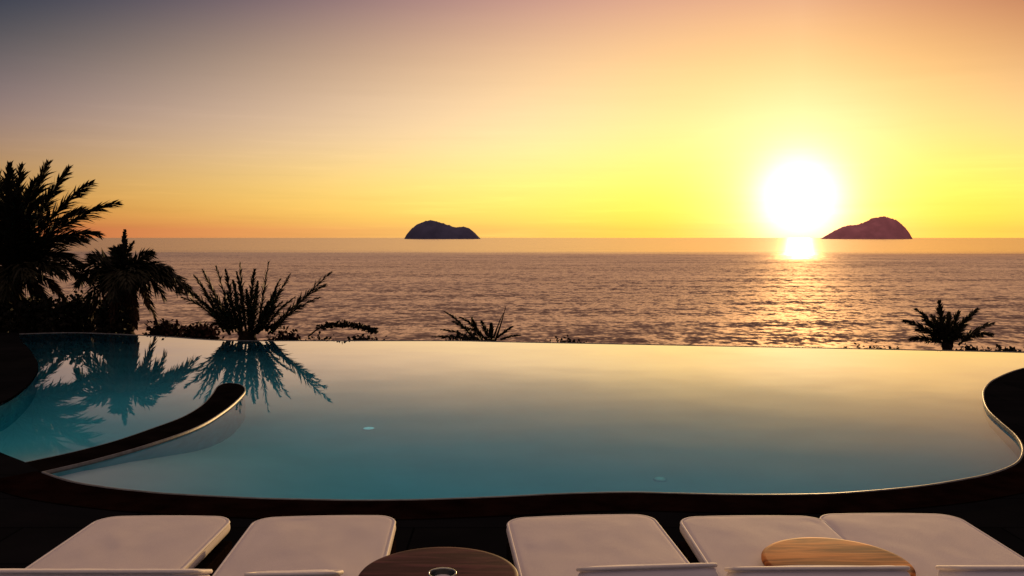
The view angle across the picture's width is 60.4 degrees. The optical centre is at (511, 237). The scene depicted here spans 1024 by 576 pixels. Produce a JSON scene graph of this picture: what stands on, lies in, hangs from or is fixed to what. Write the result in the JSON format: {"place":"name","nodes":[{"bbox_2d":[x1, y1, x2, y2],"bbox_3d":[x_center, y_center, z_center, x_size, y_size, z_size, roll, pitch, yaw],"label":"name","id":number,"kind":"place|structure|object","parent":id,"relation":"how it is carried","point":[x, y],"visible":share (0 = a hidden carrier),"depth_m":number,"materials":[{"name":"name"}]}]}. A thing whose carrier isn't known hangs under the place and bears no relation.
{"place":"outdoors","nodes":[
{"label":"outdoors","id":0,"kind":"place"},
{"bbox_2d":[0,333,1023,499],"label":"pool water","id":1,"kind":"structure","parent":0,"point":[362,420],"depth_m":8.84,"materials":[{"name":"teal liquid"}]},
{"bbox_2d":[0,238,1023,350],"bbox_3d":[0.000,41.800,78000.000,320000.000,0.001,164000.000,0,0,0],"label":"sea","id":2,"kind":"structure","parent":0,"point":[808,292],"depth_m":752.24,"materials":[{"name":"liquid"}]},
{"bbox_2d":[404,220,479,238],"bbox_3d":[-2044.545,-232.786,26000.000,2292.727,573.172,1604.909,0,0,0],"label":"rocky island","id":3,"kind":"structure","parent":2,"relation":"on","point":[430,229],"depth_m":25510.98,"materials":[{"name":"grey stone"}]},
{"bbox_2d":[821,216,912,238],"bbox_3d":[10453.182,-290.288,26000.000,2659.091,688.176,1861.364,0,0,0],"label":"rocky island","id":4,"kind":"structure","parent":2,"relation":"on","point":[884,227],"depth_m":25442.34,"materials":[{"name":"brown stone"}]},
{"bbox_2d":[0,332,1023,568],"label":"terrace","id":5,"kind":"structure","parent":0,"point":[31,531],"depth_m":5.58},
{"bbox_2d":[0,397,14,404],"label":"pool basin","id":6,"kind":"object","parent":5,"relation":"in","point":[9,399],"depth_m":17.02,"materials":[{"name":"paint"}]},
{"bbox_2d":[26,383,245,472],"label":"dividing wall","id":7,"kind":"structure","parent":6,"relation":"on","point":[223,398],"depth_m":7.93,"materials":[{"name":"stone"}]},
{"bbox_2d":[20,332,1023,352],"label":"pool weir","id":8,"kind":"object","parent":6,"relation":"on","point":[500,341],"visible":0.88,"depth_m":15.40,"materials":[{"name":"stone"}]},
{"bbox_2d":[0,515,231,575],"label":"sun lounger","id":9,"kind":"object","parent":5,"relation":"on","point":[169,545],"visible":1,"depth_m":3.97,"materials":[{"name":"white fabric"}]},
{"bbox_2d":[212,515,395,575],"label":"sun lounger","id":10,"kind":"object","parent":5,"relation":"on","point":[339,545],"visible":0.98,"depth_m":3.98,"materials":[{"name":"white fabric"}]},
{"bbox_2d":[358,547,518,575],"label":"side table","id":11,"kind":"object","parent":5,"relation":"on","point":[459,560],"visible":1,"depth_m":3.62,"materials":[{"name":"brown wood"}]},
{"bbox_2d":[428,567,456,575],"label":"candle holder","id":12,"kind":"object","parent":11,"relation":"on","point":[443,571],"visible":1,"depth_m":3.42,"materials":[{"name":"metal"}]},
{"bbox_2d":[0,459,1023,519],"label":"pool border","id":13,"kind":"object","parent":5,"relation":"on","point":[37,486],"visible":0.72,"depth_m":5.89,"materials":[{"name":"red stone"}]},
{"bbox_2d":[41,368,1023,500],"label":"pool lip","id":14,"kind":"object","parent":5,"relation":"on","point":[1006,428],"visible":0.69,"depth_m":6.12,"materials":[{"name":"brown stone"}]},
{"bbox_2d":[506,514,718,575],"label":"sun lounger","id":15,"kind":"object","parent":5,"relation":"on","point":[609,545],"visible":1,"depth_m":3.96,"materials":[{"name":"white fabric"}]},
{"bbox_2d":[679,515,910,575],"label":"sun lounger","id":16,"kind":"object","parent":5,"relation":"on","point":[736,545],"visible":0.84,"depth_m":4.06,"materials":[{"name":"white fabric"}]},
{"bbox_2d":[761,537,915,575],"bbox_3d":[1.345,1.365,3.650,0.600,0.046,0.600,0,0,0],"label":"side table","id":17,"kind":"object","parent":5,"relation":"on","point":[812,551],"visible":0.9,"depth_m":3.73,"materials":[{"name":"orange wood"}]},
{"bbox_2d":[819,513,1023,575],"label":"sun lounger","id":18,"kind":"object","parent":5,"relation":"on","point":[924,544],"visible":0.82,"depth_m":4.03,"materials":[{"name":"white fabric"}]},
{"bbox_2d":[0,0,1023,237],"label":"sky","id":19,"kind":"structure","parent":0,"point":[206,118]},
{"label":"hillside","id":20,"kind":"structure","parent":0,"visible":0},
{"bbox_2d":[0,292,77,333],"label":"shrub","id":21,"kind":"object","parent":20,"relation":"on","point":[38,318],"visible":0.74,"depth_m":17.20,"materials":[{"name":"green plant"}]},
{"bbox_2d":[0,158,122,331],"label":"palm tree","id":22,"kind":"object","parent":20,"relation":"on","point":[26,252],"visible":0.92,"depth_m":17.67,"materials":[{"name":"green plant"}]},
{"bbox_2d":[51,290,102,332],"bbox_3d":[-8.750,1.752,17.654,1.230,1.439,1.134,0,0,0],"label":"shrub","id":23,"kind":"object","parent":20,"relation":"on","point":[80,322],"visible":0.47,"depth_m":17.50,"materials":[{"name":"green plant"}]},
{"bbox_2d":[82,299,133,333],"bbox_3d":[-7.867,1.782,17.263,1.001,1.200,0.916,0,0,0],"label":"shrub","id":24,"kind":"object","parent":20,"relation":"on","point":[101,319],"visible":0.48,"depth_m":17.16,"materials":[{"name":"green plant"}]},
{"bbox_2d":[72,229,199,334],"bbox_3d":[-7.570,1.086,17.521,2.541,2.510,1.705,0,0,31],"label":"palm tree","id":25,"kind":"object","parent":20,"relation":"on","point":[120,278],"visible":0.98,"depth_m":17.29,"materials":[{"name":"green plant"}]},
{"bbox_2d":[142,318,187,336],"bbox_3d":[-6.888,2.027,17.579,0.996,0.877,0.890,0,0,-31],"label":"shrub","id":26,"kind":"object","parent":20,"relation":"on","point":[165,328],"visible":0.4,"depth_m":17.44,"materials":[{"name":"green plant"}]},
{"bbox_2d":[174,320,224,339],"bbox_3d":[-6.159,2.030,17.267,1.025,0.794,0.887,0,0,0],"label":"shrub","id":27,"kind":"object","parent":20,"relation":"on","point":[201,331],"visible":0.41,"depth_m":17.20,"materials":[{"name":"green plant"}]},
{"bbox_2d":[180,261,331,339],"bbox_3d":[-4.676,1.361,15.816,2.890,1.898,1.399,0,0,0],"label":"palm tree","id":28,"kind":"object","parent":20,"relation":"on","point":[227,317],"visible":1,"depth_m":15.87,"materials":[{"name":"green plant"}]},
{"bbox_2d":[266,326,300,339],"bbox_3d":[-4.299,2.045,16.604,0.975,0.771,0.817,0,0,0],"label":"shrub","id":29,"kind":"object","parent":20,"relation":"on","point":[282,336],"visible":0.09,"depth_m":16.55,"materials":[{"name":"green plant"}]},
{"bbox_2d":[305,319,378,339],"bbox_3d":[-3.337,1.982,16.887,1.572,0.849,0.833,0,0,0],"label":"shrub","id":30,"kind":"object","parent":20,"relation":"on","point":[364,327],"visible":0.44,"depth_m":16.89,"materials":[{"name":"green plant"}]},
{"bbox_2d":[347,333,385,339],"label":"shrub","id":31,"kind":"object","parent":20,"relation":"on","point":[361,337],"visible":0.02,"depth_m":17.19,"materials":[{"name":"green plant"}]},
{"bbox_2d":[441,329,489,340],"bbox_3d":[-0.926,2.193,17.615,0.963,0.713,0.900,0,0,-14],"label":"shrub","id":32,"kind":"object","parent":20,"relation":"on","point":[465,336],"visible":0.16,"depth_m":17.63,"materials":[{"name":"green plant"}]},
{"bbox_2d":[432,307,520,340],"bbox_3d":[-0.805,2.625,19.783,2.034,2.139,0.614,0,0,0],"label":"palm tree","id":33,"kind":"object","parent":20,"relation":"on","point":[485,329],"visible":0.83,"depth_m":19.77,"materials":[{"name":"green plant"}]},
{"bbox_2d":[550,335,586,342],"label":"shrub","id":34,"kind":"object","parent":20,"relation":"on","point":[569,339],"visible":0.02,"depth_m":17.11,"materials":[{"name":"green plant"}]},
{"bbox_2d":[843,339,898,348],"bbox_3d":[6.693,2.211,16.227,0.956,0.666,1.053,0,0,-44],"label":"shrub","id":35,"kind":"object","parent":20,"relation":"on","point":[858,345],"visible":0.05,"depth_m":16.27,"materials":[{"name":"green plant"}]},
{"bbox_2d":[901,299,995,349],"bbox_3d":[9.021,2.475,18.024,2.020,2.438,0.945,0,0,-8],"label":"palm tree","id":36,"kind":"object","parent":20,"relation":"on","point":[945,332],"visible":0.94,"depth_m":18.06,"materials":[{"name":"green plant"}]},
{"bbox_2d":[955,343,996,350],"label":"shrub","id":37,"kind":"object","parent":20,"relation":"on","point":[968,348],"visible":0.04,"depth_m":15.96,"materials":[{"name":"green plant"}]},
{"bbox_2d":[995,344,1023,351],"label":"shrub","id":38,"kind":"object","parent":20,"relation":"on","point":[1011,349],"visible":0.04,"depth_m":15.25,"materials":[{"name":"green plant"}]}
]}

